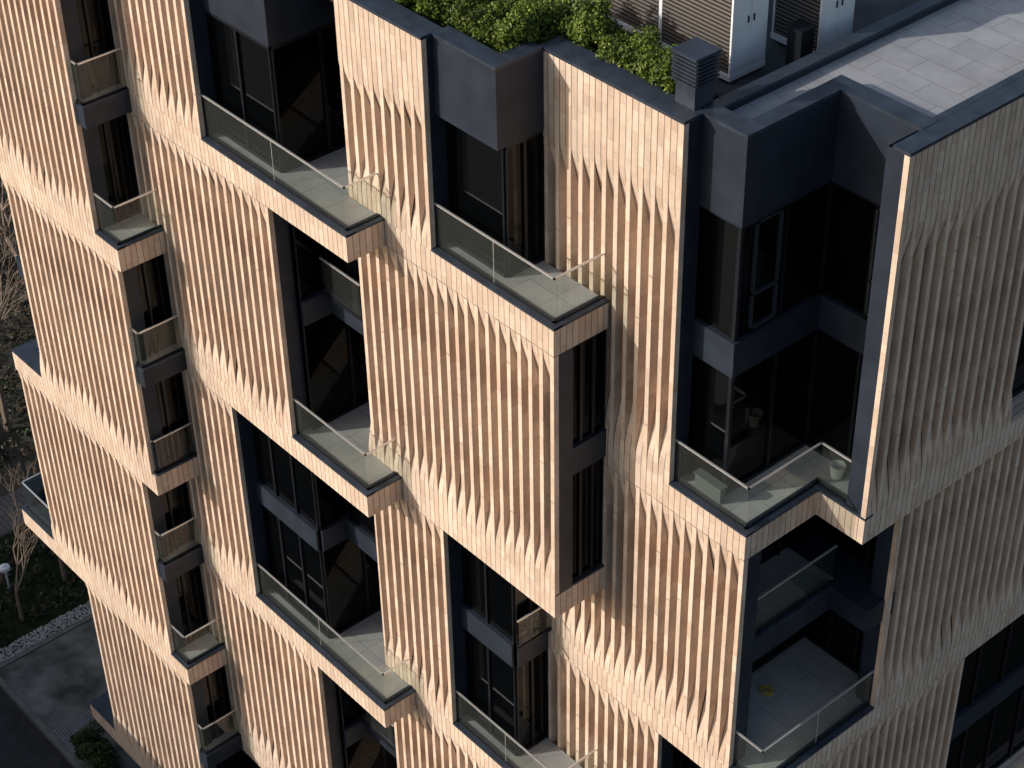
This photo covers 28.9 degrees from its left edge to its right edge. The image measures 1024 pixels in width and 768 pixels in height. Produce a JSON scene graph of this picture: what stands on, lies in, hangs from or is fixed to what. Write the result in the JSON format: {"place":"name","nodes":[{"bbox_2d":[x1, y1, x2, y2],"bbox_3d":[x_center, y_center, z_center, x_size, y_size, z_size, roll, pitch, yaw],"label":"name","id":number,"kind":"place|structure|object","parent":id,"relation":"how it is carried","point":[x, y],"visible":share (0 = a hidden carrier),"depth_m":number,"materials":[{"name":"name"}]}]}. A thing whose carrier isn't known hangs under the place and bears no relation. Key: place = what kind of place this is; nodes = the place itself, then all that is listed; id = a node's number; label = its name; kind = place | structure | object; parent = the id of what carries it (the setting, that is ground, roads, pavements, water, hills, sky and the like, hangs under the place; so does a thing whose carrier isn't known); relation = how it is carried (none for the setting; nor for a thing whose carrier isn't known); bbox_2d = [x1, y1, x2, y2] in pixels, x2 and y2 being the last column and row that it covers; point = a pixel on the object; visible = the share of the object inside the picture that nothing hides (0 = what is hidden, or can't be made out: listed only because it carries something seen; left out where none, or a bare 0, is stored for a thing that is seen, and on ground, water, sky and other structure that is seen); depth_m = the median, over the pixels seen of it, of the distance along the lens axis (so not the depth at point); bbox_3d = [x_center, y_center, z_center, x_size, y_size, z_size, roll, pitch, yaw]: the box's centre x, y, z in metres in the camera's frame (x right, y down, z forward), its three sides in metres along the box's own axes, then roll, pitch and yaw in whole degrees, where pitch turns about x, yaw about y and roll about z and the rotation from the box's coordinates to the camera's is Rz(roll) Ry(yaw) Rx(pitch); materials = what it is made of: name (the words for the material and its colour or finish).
{"place":"outdoors","nodes":[
{"label":"outdoors","id":0,"kind":"place"},
{"bbox_2d":[0,487,26,534],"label":"path","id":1,"kind":"structure","parent":0,"point":[6,523],"depth_m":74.96,"materials":[{"name":"grey concrete"}]},
{"bbox_2d":[0,689,71,767],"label":"road","id":2,"kind":"structure","parent":0,"point":[24,743],"depth_m":65.68,"materials":[{"name":"grey asphalt"}]},
{"bbox_2d":[0,525,89,648],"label":"lawn","id":3,"kind":"structure","parent":0,"point":[15,629],"depth_m":71.41,"materials":[{"name":"green plant"}]},
{"bbox_2d":[0,563,9,587],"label":"garden lamp","id":4,"kind":"object","parent":3,"relation":"on","point":[5,568],"visible":1,"depth_m":70.85,"materials":[{"name":"white paint"}]},
{"bbox_2d":[6,506,39,621],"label":"bare tree","id":5,"kind":"object","parent":3,"relation":"on","point":[17,584],"visible":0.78,"depth_m":69.17,"materials":[{"name":"brown plant"}]},
{"bbox_2d":[0,459,66,580],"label":"bare tree","id":6,"kind":"object","parent":3,"relation":"on","point":[63,573],"visible":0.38,"depth_m":70.15,"materials":[{"name":"brown plant"}]},
{"bbox_2d":[0,176,91,767],"bbox_3d":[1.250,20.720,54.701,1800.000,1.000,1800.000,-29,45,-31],"label":"ground","id":7,"kind":"structure","parent":0,"point":[6,357],"depth_m":79.16,"materials":[{"name":"plant"}]},
{"bbox_2d":[0,179,19,258],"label":"bare tree","id":8,"kind":"object","parent":7,"relation":"on","point":[9,227],"visible":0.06,"depth_m":80.12,"materials":[{"name":"brown plant"}]},
{"bbox_2d":[0,222,29,432],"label":"bare tree","id":9,"kind":"object","parent":7,"relation":"on","point":[5,416],"visible":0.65,"depth_m":73.88,"materials":[{"name":"brown plant"}]},
{"bbox_2d":[0,277,34,329],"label":"bare tree","id":10,"kind":"object","parent":7,"relation":"on","point":[15,328],"visible":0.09,"depth_m":72.23,"materials":[{"name":"plant"}]},
{"bbox_2d":[0,177,88,645],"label":"shrubbery","id":11,"kind":"object","parent":7,"relation":"on","point":[40,566],"visible":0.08,"depth_m":76.64,"materials":[{"name":"green plant"}]},
{"bbox_2d":[0,600,91,662],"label":"pebbles","id":12,"kind":"object","parent":7,"relation":"on","point":[45,628],"visible":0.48,"depth_m":69.80,"materials":[{"name":"grey gravel"}]},
{"bbox_2d":[0,613,92,767],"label":"kerb","id":13,"kind":"structure","parent":7,"relation":"on","point":[62,749],"depth_m":67.12,"materials":[{"name":"concrete"}]},
{"bbox_2d":[127,115,679,767],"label":"walls","id":14,"kind":"structure","parent":7,"relation":"on","point":[247,761],"depth_m":48.91,"materials":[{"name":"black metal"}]},
{"bbox_2d":[0,0,1023,767],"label":"stone cladding","id":15,"kind":"structure","parent":14,"relation":"attached to","point":[478,396],"depth_m":43.34,"materials":[{"name":"stone"}]},
{"bbox_2d":[6,0,1023,767],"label":"window frames","id":16,"kind":"structure","parent":15,"relation":"attached to","point":[504,272],"depth_m":42.90,"materials":[{"name":"black metal"}]},
{"bbox_2d":[23,474,45,506],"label":"glass balustrades","id":17,"kind":"object","parent":16,"relation":"attached to","point":[35,485],"visible":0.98,"depth_m":60.44,"materials":[{"name":"clear glass"}]},
{"bbox_2d":[21,47,874,767],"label":"handrails","id":18,"kind":"object","parent":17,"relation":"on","point":[395,439],"visible":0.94,"depth_m":42.76,"materials":[{"name":"silver metal"}]},
{"bbox_2d":[14,0,1023,767],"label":"window glazing","id":19,"kind":"structure","parent":16,"relation":"in","point":[474,178],"depth_m":42.49,"materials":[{"name":"black glass"}]},
{"bbox_2d":[748,207,879,329],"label":"casement window frames","id":20,"kind":"structure","parent":16,"relation":"attached to","point":[754,292],"depth_m":36.62,"materials":[{"name":"grey metal"}]},
{"bbox_2d":[11,0,1023,767],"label":"metal cappings","id":21,"kind":"object","parent":15,"relation":"on","point":[945,124],"visible":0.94,"depth_m":37.28,"materials":[{"name":"grey metal"}]},
{"bbox_2d":[13,0,1023,767],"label":"dark plaster walls","id":22,"kind":"structure","parent":15,"relation":"on","point":[843,140],"depth_m":39.83,"materials":[{"name":"grey paint"}]},
{"bbox_2d":[80,84,862,767],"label":"balcony floors","id":23,"kind":"structure","parent":22,"relation":"on","point":[804,678],"depth_m":43.51,"materials":[{"name":"ceramic"}]},
{"bbox_2d":[693,468,727,504],"bbox_3d":[3.906,2.030,39.194,0.200,0.410,0.760,-29,45,-31],"label":"planter box","id":24,"kind":"object","parent":23,"relation":"on","point":[710,486],"visible":1,"depth_m":39.10,"materials":[{"name":"grey concrete"}]},
{"bbox_2d":[758,685,773,695],"bbox_3d":[5.660,6.804,44.121,0.311,0.049,0.334,-12,39,-14],"label":"rope coil","id":25,"kind":"object","parent":23,"relation":"on","point":[769,693],"visible":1,"depth_m":44.11,"materials":[{"name":"brown fabric"}]},
{"bbox_2d":[830,460,845,479],"bbox_3d":[6.488,1.723,39.611,0.320,0.300,0.320,-29,45,-31],"label":"bucket","id":26,"kind":"object","parent":23,"relation":"on","point":[837,469],"visible":1,"depth_m":39.58,"materials":[{"name":"white plastic"}]},
{"bbox_2d":[558,0,920,96],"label":"roof deck","id":27,"kind":"structure","parent":14,"relation":"on","point":[867,13],"depth_m":38.95,"materials":[{"name":"grey concrete"}]},
{"bbox_2d":[330,0,718,99],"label":"hedge","id":28,"kind":"object","parent":27,"relation":"on","point":[499,26],"visible":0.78,"depth_m":36.93,"materials":[{"name":"green plant"}]},
{"bbox_2d":[571,0,768,81],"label":"air conditioner","id":29,"kind":"object","parent":27,"relation":"on","point":[735,31],"visible":0.84,"depth_m":37.16,"materials":[{"name":"white paint"}]},
{"bbox_2d":[671,36,721,110],"bbox_3d":[3.214,-5.081,34.992,0.620,1.860,0.620,-29,45,-31],"label":"roof vent","id":30,"kind":"object","parent":27,"relation":"on","point":[695,65],"visible":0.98,"depth_m":34.52,"materials":[{"name":"grey metal"}]},
{"bbox_2d":[785,18,816,65],"bbox_3d":[5.380,-6.241,37.171,0.410,1.050,0.410,-29,45,-31],"label":"roof duct","id":31,"kind":"object","parent":27,"relation":"on","point":[800,38],"visible":0.78,"depth_m":36.92,"materials":[{"name":"grey metal"}]},
{"bbox_2d":[770,0,854,51],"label":"air conditioner","id":32,"kind":"object","parent":27,"relation":"on","point":[832,20],"visible":0.73,"depth_m":37.68,"materials":[{"name":"white paint"}]},
{"bbox_2d":[0,618,138,767],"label":"pavement","id":33,"kind":"structure","parent":0,"point":[58,682],"depth_m":67.78,"materials":[{"name":"concrete"}]},
{"bbox_2d":[54,709,101,746],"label":"drain grating","id":34,"kind":"object","parent":33,"relation":"on","point":[74,726],"visible":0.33,"depth_m":66.08,"materials":[{"name":"grey metal"}]},
{"bbox_2d":[69,720,120,767],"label":"shrub","id":35,"kind":"object","parent":33,"relation":"on","point":[86,742],"visible":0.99,"depth_m":64.30,"materials":[{"name":"green plant"}]},
{"bbox_2d":[733,0,1023,119],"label":"terrace floor","id":36,"kind":"structure","parent":0,"point":[943,59],"depth_m":36.55,"materials":[{"name":"tile"}]}
]}

